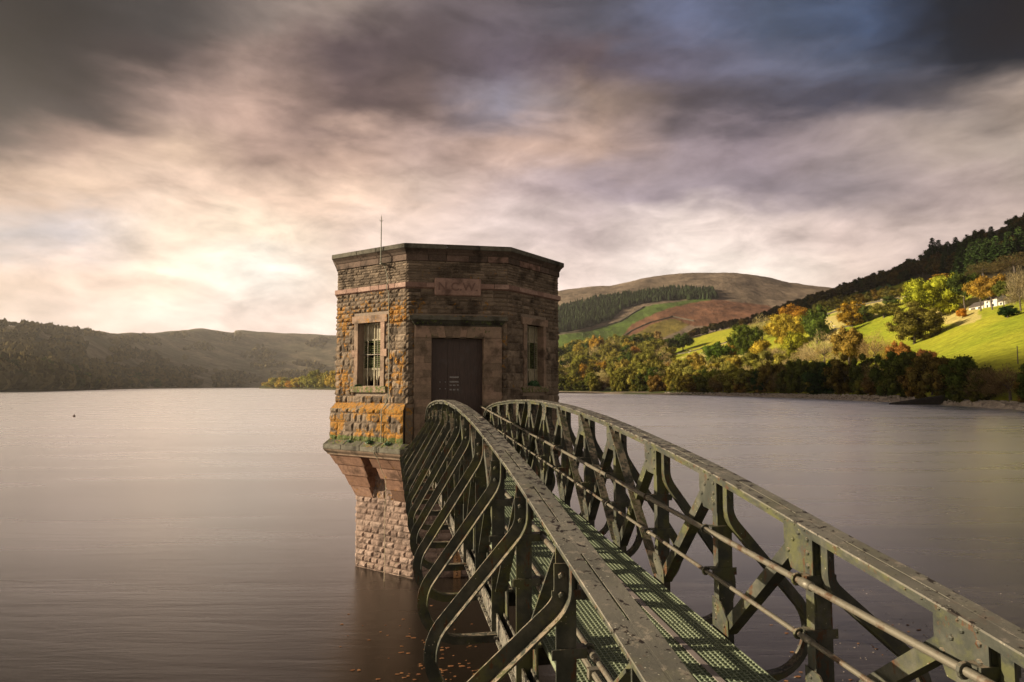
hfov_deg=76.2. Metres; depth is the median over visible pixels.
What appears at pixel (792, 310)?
oak tree
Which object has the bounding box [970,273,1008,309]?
tree
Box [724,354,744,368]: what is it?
oak tree
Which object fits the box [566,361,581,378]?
broadleaf tree
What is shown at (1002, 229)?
broadleaf tree
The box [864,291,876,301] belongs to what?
oak tree
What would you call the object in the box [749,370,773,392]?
shoreline tree
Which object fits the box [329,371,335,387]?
broadleaf tree
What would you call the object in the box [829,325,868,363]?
oak tree
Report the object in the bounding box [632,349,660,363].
oak tree
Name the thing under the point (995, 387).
bare tree
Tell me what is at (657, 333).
broadleaf tree
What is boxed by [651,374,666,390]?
shoreline tree
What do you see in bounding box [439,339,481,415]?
door leaf
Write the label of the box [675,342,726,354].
field wall
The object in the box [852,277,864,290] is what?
oak tree
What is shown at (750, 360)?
broadleaf tree
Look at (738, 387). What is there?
shoreline tree
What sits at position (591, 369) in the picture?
broadleaf tree
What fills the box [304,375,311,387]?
broadleaf tree
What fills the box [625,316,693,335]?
field wall
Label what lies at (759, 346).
broadleaf tree
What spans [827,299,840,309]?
oak tree
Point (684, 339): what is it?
oak tree
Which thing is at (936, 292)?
oak tree
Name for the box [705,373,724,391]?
bare tree
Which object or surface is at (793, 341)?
broadleaf tree
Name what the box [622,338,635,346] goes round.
broadleaf tree
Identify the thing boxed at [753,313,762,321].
broadleaf tree
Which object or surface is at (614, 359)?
broadleaf tree
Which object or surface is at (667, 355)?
broadleaf tree
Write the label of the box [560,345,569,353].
oak tree
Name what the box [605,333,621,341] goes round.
oak tree
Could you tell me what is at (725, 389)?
shoreline tree
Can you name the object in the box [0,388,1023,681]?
water
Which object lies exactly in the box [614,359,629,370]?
broadleaf tree
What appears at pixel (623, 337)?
broadleaf tree
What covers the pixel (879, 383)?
shoreline tree
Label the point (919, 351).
oak tree
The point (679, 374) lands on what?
shoreline tree
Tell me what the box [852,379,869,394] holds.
shoreline tree
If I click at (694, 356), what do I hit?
oak tree
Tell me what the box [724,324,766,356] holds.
oak tree
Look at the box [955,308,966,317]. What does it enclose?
broadleaf tree
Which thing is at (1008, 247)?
conifer tree
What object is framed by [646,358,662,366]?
oak tree
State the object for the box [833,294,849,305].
oak tree
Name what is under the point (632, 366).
broadleaf tree
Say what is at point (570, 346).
oak tree
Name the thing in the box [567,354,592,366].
oak tree
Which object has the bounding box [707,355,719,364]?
oak tree
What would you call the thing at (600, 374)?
bare tree
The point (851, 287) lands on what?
broadleaf tree
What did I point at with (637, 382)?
shoreline tree
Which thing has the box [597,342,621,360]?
oak tree
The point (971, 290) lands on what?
tree
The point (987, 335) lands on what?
hillside
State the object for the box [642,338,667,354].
oak tree
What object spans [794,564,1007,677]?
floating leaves
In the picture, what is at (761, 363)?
oak tree
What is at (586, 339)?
broadleaf tree
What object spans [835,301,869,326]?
oak tree
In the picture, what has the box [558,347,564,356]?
broadleaf tree
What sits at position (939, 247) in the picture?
conifer tree
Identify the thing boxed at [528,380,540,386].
plant
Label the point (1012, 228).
conifer tree
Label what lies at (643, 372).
shoreline tree
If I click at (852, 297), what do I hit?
oak tree
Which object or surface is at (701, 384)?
shoreline tree
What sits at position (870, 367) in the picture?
bare tree
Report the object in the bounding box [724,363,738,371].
broadleaf tree
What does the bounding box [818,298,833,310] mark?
oak tree
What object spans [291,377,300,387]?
broadleaf tree
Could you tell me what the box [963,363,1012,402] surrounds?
bare tree
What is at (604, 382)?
bare tree
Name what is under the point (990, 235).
conifer tree
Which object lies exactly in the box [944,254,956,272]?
broadleaf tree
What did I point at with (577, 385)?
shoreline tree
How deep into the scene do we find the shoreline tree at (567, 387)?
402.67 m
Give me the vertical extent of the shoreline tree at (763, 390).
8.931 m
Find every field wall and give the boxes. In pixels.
[560,306,644,333]
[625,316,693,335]
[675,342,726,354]
[829,296,905,313]
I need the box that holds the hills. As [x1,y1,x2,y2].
[0,326,336,391]
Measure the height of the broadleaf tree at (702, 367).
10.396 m
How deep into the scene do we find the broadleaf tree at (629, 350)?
655.60 m
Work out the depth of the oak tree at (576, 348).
859.84 m
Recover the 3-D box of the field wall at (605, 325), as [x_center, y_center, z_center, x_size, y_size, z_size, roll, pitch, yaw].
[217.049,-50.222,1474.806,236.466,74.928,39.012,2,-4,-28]
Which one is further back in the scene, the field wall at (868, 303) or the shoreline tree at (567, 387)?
the field wall at (868, 303)
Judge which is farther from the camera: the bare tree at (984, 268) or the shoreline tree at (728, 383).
the bare tree at (984, 268)
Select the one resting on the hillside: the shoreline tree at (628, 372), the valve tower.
the shoreline tree at (628, 372)
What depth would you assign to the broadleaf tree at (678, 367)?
397.02 m
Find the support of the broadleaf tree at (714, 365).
on the hillside
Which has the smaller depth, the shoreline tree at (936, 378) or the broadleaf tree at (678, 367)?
the shoreline tree at (936, 378)
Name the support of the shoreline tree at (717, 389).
on the hillside
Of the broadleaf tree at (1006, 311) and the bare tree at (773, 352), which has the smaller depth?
the broadleaf tree at (1006, 311)
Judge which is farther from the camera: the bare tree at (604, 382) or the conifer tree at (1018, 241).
the bare tree at (604, 382)
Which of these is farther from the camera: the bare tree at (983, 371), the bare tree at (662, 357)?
the bare tree at (662, 357)
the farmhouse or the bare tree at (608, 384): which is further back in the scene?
the bare tree at (608, 384)
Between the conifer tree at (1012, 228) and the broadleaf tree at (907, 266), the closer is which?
the conifer tree at (1012, 228)
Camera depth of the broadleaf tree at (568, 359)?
728.99 m
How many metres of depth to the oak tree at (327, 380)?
822.11 m
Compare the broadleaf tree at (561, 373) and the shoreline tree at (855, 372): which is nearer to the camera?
the shoreline tree at (855, 372)
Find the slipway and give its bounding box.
[889,395,947,404]
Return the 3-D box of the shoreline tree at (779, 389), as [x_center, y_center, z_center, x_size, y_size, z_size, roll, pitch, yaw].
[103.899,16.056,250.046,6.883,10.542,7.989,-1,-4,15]
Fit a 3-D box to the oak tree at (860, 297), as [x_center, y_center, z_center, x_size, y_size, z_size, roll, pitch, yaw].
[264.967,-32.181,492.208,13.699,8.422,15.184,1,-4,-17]
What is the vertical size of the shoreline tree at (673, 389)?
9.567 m
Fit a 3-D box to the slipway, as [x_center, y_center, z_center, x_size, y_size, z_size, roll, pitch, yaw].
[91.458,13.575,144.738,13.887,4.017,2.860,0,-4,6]
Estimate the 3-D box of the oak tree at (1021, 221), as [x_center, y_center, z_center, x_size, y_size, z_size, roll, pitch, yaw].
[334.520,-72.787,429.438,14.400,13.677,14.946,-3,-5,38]
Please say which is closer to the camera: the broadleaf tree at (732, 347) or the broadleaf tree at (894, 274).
the broadleaf tree at (732, 347)
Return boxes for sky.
[0,0,1023,334]
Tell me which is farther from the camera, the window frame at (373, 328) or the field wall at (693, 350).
the field wall at (693, 350)
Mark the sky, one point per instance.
(166, 165)
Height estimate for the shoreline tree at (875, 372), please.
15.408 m
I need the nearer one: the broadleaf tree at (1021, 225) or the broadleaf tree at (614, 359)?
the broadleaf tree at (1021, 225)
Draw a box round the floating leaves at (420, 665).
[340,605,923,681]
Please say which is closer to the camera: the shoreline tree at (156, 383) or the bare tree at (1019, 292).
the bare tree at (1019, 292)
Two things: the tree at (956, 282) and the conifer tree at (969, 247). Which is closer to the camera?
the tree at (956, 282)
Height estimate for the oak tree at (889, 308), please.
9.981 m
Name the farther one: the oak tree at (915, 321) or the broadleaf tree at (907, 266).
the broadleaf tree at (907, 266)
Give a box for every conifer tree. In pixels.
[925,238,936,259]
[932,240,942,253]
[938,253,949,274]
[940,241,953,259]
[948,237,960,253]
[950,242,967,274]
[961,241,976,275]
[966,237,974,249]
[966,239,982,275]
[970,231,977,243]
[976,238,992,273]
[978,234,985,243]
[985,226,995,241]
[987,230,994,240]
[987,236,1006,271]
[998,232,1022,266]
[999,233,1004,242]
[1010,226,1016,235]
[1012,227,1023,258]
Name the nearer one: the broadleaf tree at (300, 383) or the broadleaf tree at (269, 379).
the broadleaf tree at (300, 383)
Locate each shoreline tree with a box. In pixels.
[92,380,98,389]
[149,378,161,387]
[558,376,565,390]
[560,374,570,389]
[562,380,574,390]
[566,374,583,389]
[572,380,585,390]
[581,373,599,389]
[586,375,602,390]
[609,372,618,390]
[614,373,627,391]
[619,367,636,377]
[626,370,645,390]
[630,374,646,391]
[636,368,663,390]
[647,374,665,391]
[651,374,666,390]
[661,368,676,391]
[670,378,679,391]
[671,371,685,391]
[679,372,700,391]
[685,382,700,391]
[691,369,707,391]
[695,375,709,391]
[703,368,722,391]
[708,375,721,391]
[714,367,747,392]
[719,370,733,392]
[732,377,750,392]
[733,367,757,391]
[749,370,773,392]
[751,376,766,393]
[756,361,787,392]
[774,370,786,393]
[778,357,801,393]
[781,373,797,392]
[792,358,821,392]
[800,357,836,394]
[805,379,834,393]
[821,354,855,394]
[847,353,877,393]
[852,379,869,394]
[859,376,877,395]
[865,351,906,396]
[874,371,899,394]
[881,350,922,396]
[897,364,923,397]
[906,351,950,398]
[922,356,956,395]
[924,374,945,394]
[936,354,994,403]
[946,383,972,401]
[961,370,995,401]
[1012,379,1023,403]
[1014,363,1023,398]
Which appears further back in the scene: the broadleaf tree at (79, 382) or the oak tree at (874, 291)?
the broadleaf tree at (79, 382)
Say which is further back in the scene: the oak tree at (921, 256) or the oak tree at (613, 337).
the oak tree at (613, 337)
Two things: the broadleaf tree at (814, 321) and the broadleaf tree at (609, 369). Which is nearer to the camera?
the broadleaf tree at (814, 321)
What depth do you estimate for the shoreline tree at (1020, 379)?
115.91 m
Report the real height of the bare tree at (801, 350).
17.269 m
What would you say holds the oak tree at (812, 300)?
on the hillside
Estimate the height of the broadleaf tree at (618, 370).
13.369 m
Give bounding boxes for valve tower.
[323,215,563,579]
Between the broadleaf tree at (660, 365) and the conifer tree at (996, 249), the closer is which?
the conifer tree at (996, 249)
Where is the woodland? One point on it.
(29, 354)
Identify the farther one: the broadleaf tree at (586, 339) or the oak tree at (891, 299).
the broadleaf tree at (586, 339)
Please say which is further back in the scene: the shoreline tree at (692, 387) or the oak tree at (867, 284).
the oak tree at (867, 284)
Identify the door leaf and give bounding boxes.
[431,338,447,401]
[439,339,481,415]
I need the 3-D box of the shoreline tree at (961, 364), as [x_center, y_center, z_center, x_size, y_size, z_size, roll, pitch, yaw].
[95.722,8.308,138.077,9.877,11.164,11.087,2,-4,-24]
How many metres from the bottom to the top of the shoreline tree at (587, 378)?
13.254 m
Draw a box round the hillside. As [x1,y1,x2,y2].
[259,225,1023,404]
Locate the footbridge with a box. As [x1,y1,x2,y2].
[400,400,1023,681]
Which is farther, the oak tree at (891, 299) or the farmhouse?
the oak tree at (891, 299)
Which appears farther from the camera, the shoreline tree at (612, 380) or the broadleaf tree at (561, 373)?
the broadleaf tree at (561, 373)
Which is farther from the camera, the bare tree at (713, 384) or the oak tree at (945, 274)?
the oak tree at (945, 274)
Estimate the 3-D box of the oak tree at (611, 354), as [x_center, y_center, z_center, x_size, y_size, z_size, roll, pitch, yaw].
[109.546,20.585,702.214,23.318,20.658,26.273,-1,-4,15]
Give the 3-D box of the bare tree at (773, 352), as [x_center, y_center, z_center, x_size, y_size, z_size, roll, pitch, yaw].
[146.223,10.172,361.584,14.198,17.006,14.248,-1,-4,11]
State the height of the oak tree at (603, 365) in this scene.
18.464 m
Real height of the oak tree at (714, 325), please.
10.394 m
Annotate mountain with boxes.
[558,272,855,346]
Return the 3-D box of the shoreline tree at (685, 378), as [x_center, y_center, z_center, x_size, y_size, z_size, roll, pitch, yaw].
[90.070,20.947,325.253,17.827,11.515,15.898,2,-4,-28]
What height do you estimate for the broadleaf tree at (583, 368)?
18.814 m
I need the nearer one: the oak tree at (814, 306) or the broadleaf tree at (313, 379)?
the oak tree at (814, 306)
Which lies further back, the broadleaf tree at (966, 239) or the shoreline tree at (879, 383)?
the broadleaf tree at (966, 239)
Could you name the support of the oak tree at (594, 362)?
on the hillside
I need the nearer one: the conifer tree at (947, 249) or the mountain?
the conifer tree at (947, 249)
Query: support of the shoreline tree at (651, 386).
on the hillside
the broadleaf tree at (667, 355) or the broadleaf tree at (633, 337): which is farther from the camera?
the broadleaf tree at (633, 337)
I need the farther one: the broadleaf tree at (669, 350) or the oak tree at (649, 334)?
the oak tree at (649, 334)
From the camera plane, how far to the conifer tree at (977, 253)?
378.15 m
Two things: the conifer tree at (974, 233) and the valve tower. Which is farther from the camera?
the conifer tree at (974, 233)
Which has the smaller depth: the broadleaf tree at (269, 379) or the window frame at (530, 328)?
the window frame at (530, 328)
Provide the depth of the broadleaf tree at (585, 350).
825.58 m
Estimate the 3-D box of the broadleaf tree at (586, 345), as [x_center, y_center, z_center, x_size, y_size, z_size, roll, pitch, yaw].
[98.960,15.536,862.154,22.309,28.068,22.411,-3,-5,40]
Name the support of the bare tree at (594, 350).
on the hillside
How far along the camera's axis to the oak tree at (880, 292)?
458.90 m
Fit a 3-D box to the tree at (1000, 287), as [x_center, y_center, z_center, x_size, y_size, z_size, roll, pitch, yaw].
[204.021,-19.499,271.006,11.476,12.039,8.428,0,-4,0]
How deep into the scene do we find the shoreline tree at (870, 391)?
199.74 m
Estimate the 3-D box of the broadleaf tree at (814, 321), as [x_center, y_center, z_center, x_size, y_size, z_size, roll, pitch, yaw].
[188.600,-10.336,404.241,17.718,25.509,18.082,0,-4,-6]
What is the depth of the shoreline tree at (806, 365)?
235.56 m
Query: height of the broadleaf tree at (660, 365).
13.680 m
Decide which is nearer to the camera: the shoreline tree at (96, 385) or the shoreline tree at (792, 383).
the shoreline tree at (792, 383)
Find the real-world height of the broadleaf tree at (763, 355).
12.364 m
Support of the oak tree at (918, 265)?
on the hillside
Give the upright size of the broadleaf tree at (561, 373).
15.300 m
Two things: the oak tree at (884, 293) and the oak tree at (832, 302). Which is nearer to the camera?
the oak tree at (884, 293)
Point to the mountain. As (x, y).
(740, 295)
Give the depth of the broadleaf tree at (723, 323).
767.84 m
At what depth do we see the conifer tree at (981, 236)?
410.76 m
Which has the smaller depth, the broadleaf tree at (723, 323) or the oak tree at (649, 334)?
the broadleaf tree at (723, 323)
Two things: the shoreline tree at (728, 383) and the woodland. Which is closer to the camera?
the shoreline tree at (728, 383)
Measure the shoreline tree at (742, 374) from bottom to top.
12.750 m
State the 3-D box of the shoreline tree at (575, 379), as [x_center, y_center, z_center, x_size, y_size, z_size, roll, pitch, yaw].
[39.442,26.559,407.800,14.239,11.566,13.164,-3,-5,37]
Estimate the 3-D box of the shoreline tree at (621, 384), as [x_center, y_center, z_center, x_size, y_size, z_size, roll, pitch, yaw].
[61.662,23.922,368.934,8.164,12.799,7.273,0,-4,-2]
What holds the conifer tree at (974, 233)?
on the hillside
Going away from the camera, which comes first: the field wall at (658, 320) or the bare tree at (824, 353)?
the bare tree at (824, 353)
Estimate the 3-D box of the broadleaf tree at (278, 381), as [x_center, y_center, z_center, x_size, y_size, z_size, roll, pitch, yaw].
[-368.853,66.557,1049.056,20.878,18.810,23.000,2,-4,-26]
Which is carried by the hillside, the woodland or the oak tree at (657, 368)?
the oak tree at (657, 368)
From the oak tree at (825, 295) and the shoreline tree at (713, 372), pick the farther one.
the oak tree at (825, 295)
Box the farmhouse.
[968,295,1011,309]
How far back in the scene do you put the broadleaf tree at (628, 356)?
580.40 m
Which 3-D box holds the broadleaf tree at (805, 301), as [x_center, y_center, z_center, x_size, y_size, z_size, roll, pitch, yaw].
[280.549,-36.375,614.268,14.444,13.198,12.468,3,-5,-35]
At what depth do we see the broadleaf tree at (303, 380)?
930.81 m
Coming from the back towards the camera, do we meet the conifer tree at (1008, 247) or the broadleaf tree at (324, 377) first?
the broadleaf tree at (324, 377)
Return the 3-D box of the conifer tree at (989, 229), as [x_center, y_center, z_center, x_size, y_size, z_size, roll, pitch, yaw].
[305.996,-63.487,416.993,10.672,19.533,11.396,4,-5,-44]
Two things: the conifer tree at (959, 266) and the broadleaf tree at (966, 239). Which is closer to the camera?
the conifer tree at (959, 266)
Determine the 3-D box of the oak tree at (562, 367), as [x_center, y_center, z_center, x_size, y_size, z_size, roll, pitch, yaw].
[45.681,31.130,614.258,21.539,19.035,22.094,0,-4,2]
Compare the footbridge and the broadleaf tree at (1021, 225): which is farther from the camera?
the broadleaf tree at (1021, 225)
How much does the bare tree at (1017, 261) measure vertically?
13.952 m
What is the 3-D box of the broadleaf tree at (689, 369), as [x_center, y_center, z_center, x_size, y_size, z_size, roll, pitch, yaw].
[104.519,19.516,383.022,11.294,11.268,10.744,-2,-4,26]
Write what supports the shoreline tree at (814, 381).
on the hillside
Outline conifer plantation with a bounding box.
[558,284,718,332]
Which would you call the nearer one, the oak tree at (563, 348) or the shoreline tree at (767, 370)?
the shoreline tree at (767, 370)
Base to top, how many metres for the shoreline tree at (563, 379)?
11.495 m
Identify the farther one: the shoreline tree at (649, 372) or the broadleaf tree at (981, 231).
the broadleaf tree at (981, 231)
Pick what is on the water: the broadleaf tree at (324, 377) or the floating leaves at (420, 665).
the floating leaves at (420, 665)
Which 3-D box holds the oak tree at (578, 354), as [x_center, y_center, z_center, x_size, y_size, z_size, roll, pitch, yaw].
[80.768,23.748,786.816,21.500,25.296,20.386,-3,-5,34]
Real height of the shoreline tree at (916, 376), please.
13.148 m
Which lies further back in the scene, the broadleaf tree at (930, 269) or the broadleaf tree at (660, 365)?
the broadleaf tree at (930, 269)
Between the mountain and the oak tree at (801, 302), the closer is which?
the oak tree at (801, 302)
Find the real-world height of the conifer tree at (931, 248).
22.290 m
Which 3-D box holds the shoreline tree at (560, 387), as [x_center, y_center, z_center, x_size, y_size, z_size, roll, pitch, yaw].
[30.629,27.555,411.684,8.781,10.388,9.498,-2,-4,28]
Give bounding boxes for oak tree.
[79,378,85,386]
[324,377,331,387]
[558,364,567,373]
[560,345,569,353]
[566,342,579,350]
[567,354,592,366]
[572,343,582,353]
[572,351,584,360]
[588,335,604,350]
[588,359,599,363]
[594,361,607,368]
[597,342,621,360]
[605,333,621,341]
[605,350,619,359]
[631,346,641,353]
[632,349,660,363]
[637,340,649,352]
[642,332,654,340]
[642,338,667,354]
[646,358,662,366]
[646,366,663,374]
[673,332,694,350]
[682,359,693,365]
[685,352,704,362]
[687,331,695,336]
[701,341,736,360]
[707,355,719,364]
[710,323,720,329]
[719,360,734,375]
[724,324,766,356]
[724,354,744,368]
[756,360,769,366]
[759,313,807,343]
[770,305,780,314]
[776,303,807,317]
[798,298,808,308]
[807,295,821,304]
[812,301,828,311]
[816,290,833,300]
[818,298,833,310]
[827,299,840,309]
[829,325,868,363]
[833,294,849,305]
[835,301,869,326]
[842,296,850,302]
[847,294,861,302]
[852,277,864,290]
[854,293,869,302]
[861,278,877,290]
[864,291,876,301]
[867,302,898,317]
[870,288,881,300]
[877,285,888,296]
[882,287,897,295]
[882,296,900,303]
[884,300,946,343]
[884,340,911,358]
[888,286,901,296]
[895,270,912,281]
[897,272,968,315]
[898,283,905,294]
[912,258,926,276]
[915,348,938,357]
[918,250,928,259]
[929,273,949,279]
[1003,215,1023,224]
[1007,219,1023,231]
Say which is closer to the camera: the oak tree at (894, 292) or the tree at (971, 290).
the tree at (971, 290)
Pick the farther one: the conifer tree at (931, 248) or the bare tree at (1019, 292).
the conifer tree at (931, 248)
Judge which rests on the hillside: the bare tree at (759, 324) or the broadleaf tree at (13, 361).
the bare tree at (759, 324)
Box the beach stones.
[665,392,1023,409]
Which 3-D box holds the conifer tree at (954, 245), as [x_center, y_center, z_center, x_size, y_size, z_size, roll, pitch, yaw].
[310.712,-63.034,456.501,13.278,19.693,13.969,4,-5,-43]
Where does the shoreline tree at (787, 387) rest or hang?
on the hillside
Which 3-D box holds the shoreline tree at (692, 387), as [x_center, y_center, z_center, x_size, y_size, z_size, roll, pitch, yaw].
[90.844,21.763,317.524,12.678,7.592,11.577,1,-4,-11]
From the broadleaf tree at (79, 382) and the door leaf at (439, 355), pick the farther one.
the broadleaf tree at (79, 382)
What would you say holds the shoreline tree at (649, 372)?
on the hillside
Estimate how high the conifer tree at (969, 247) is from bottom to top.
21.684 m
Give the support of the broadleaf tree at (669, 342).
on the hillside
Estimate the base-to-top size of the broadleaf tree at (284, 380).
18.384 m
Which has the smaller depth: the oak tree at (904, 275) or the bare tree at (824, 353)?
the bare tree at (824, 353)
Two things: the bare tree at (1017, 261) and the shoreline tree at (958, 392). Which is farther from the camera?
the bare tree at (1017, 261)
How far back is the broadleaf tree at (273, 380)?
1073.19 m
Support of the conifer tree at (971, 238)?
on the hillside
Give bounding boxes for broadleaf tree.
[5,358,19,366]
[76,376,82,387]
[265,377,272,387]
[269,377,278,386]
[276,377,283,387]
[280,377,291,387]
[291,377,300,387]
[298,376,304,387]
[302,376,311,387]
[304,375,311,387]
[308,369,321,387]
[317,374,323,387]
[321,370,329,387]
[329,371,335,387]
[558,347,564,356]
[558,354,571,361]
[558,368,565,377]
[562,356,571,364]
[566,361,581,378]
[577,347,592,355]
[578,364,587,378]
[579,337,589,343]
[580,343,589,347]
[582,352,600,360]
[585,364,600,376]
[604,363,616,379]
[611,355,618,364]
[611,366,628,376]
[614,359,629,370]
[617,348,635,357]
[617,351,634,363]
[619,335,629,345]
[620,344,630,352]
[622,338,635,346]
[624,361,637,373]
[628,333,644,341]
[636,335,645,349]
[636,362,650,372]
[654,330,662,340]
[655,363,668,375]
[657,346,676,358]
[657,352,672,363]
[663,337,677,348]
[665,361,688,375]
[672,358,682,363]
[682,365,696,375]
[689,357,707,369]
[696,365,717,372]
[700,326,709,334]
[707,362,721,369]
[712,354,731,365]
[720,320,727,329]
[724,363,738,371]
[727,343,737,356]
[738,318,748,325]
[740,351,759,367]
[749,339,770,353]
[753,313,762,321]
[756,350,772,363]
[772,353,787,363]
[779,330,809,356]
[800,304,832,343]
[803,296,814,307]
[835,285,850,297]
[849,285,854,294]
[854,283,863,293]
[855,305,874,321]
[874,271,889,286]
[887,269,904,284]
[901,262,917,277]
[923,258,933,276]
[926,259,940,274]
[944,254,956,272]
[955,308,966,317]
[961,234,973,247]
[973,228,985,236]
[997,305,1021,317]
[998,226,1008,231]
[1012,223,1023,231]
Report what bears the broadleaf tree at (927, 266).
on the hillside
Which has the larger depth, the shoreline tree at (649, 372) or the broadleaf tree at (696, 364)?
the broadleaf tree at (696, 364)
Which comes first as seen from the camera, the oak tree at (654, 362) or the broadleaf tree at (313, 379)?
the oak tree at (654, 362)
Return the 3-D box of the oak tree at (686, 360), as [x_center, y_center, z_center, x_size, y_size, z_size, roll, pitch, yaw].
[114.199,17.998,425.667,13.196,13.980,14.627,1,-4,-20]
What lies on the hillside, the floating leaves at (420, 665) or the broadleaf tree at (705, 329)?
the broadleaf tree at (705, 329)
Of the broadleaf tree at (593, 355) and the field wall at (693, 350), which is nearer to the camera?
the field wall at (693, 350)
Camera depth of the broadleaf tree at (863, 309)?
406.95 m
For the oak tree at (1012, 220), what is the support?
on the hillside
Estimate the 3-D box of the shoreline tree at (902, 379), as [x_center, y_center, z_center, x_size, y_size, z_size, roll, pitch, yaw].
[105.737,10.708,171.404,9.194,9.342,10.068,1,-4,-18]
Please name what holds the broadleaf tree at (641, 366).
on the hillside
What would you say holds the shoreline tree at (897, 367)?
on the hillside
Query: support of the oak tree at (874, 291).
on the hillside
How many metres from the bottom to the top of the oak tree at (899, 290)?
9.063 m
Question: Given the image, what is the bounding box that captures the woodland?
[0,318,336,389]
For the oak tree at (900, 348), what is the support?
on the hillside
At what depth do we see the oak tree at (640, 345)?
722.01 m
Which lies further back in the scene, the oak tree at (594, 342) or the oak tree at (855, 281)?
the oak tree at (594, 342)
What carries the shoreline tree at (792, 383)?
on the hillside
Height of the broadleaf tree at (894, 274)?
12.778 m
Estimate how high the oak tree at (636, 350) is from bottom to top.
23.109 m
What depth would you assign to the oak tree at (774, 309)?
690.01 m
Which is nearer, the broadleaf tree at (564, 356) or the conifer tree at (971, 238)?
the conifer tree at (971, 238)
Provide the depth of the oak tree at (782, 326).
427.46 m
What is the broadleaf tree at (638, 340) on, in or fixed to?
on the hillside
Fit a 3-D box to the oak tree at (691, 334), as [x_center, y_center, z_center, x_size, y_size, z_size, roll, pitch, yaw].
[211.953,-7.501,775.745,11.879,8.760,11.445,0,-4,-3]
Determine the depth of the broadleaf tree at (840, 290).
576.66 m
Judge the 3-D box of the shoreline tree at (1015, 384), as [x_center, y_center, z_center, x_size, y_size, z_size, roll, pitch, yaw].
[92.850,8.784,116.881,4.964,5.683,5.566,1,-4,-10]
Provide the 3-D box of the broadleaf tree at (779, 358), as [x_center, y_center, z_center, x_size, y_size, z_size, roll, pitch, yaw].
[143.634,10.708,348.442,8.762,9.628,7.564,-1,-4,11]
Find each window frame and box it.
[363,323,379,385]
[528,326,537,382]
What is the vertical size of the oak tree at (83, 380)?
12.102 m
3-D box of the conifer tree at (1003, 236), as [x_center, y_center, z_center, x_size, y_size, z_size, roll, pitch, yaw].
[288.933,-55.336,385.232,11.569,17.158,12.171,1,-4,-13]
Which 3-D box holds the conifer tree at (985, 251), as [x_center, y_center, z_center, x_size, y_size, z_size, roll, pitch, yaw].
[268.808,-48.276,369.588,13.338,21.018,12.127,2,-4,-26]
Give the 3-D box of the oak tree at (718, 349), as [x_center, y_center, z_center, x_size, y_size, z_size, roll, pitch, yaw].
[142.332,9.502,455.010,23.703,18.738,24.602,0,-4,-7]
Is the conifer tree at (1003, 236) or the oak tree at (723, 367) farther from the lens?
the conifer tree at (1003, 236)
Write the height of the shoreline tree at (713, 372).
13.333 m
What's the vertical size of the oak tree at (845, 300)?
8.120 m
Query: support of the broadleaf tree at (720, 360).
on the hillside
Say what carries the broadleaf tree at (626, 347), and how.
on the hillside
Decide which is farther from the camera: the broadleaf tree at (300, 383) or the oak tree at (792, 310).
the broadleaf tree at (300, 383)
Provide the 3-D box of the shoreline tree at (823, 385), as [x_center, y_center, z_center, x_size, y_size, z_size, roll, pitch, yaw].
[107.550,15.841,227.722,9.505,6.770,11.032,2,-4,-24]
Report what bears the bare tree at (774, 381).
on the hillside
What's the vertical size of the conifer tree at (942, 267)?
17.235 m
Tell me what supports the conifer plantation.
on the mountain
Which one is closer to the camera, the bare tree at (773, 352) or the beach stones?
the beach stones
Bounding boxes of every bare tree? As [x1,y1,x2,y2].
[588,375,610,388]
[589,345,599,354]
[596,368,608,382]
[604,377,610,388]
[657,351,669,362]
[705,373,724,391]
[747,315,775,338]
[766,347,786,358]
[767,367,786,388]
[790,342,821,361]
[799,330,846,362]
[856,329,896,361]
[859,360,882,389]
[963,260,1001,276]
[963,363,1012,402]
[977,362,1023,402]
[986,251,1023,273]
[1001,265,1023,310]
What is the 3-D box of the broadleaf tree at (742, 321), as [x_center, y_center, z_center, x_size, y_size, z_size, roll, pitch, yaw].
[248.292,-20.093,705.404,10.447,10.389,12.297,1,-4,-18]
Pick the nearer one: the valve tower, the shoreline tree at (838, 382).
the valve tower
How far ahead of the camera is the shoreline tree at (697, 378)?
314.61 m
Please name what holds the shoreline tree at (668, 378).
on the hillside
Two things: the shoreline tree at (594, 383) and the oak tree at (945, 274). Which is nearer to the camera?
the shoreline tree at (594, 383)
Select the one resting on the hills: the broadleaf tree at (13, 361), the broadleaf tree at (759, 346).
the broadleaf tree at (13, 361)
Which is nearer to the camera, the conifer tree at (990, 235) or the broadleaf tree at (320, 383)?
the conifer tree at (990, 235)
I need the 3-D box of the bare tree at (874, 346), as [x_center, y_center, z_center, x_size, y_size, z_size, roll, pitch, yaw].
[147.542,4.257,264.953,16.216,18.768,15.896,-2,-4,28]
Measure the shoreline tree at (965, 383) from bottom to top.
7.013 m
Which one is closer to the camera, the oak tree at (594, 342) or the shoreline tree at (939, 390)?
the shoreline tree at (939, 390)
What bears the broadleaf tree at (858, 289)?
on the hillside
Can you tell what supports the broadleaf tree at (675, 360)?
on the hillside

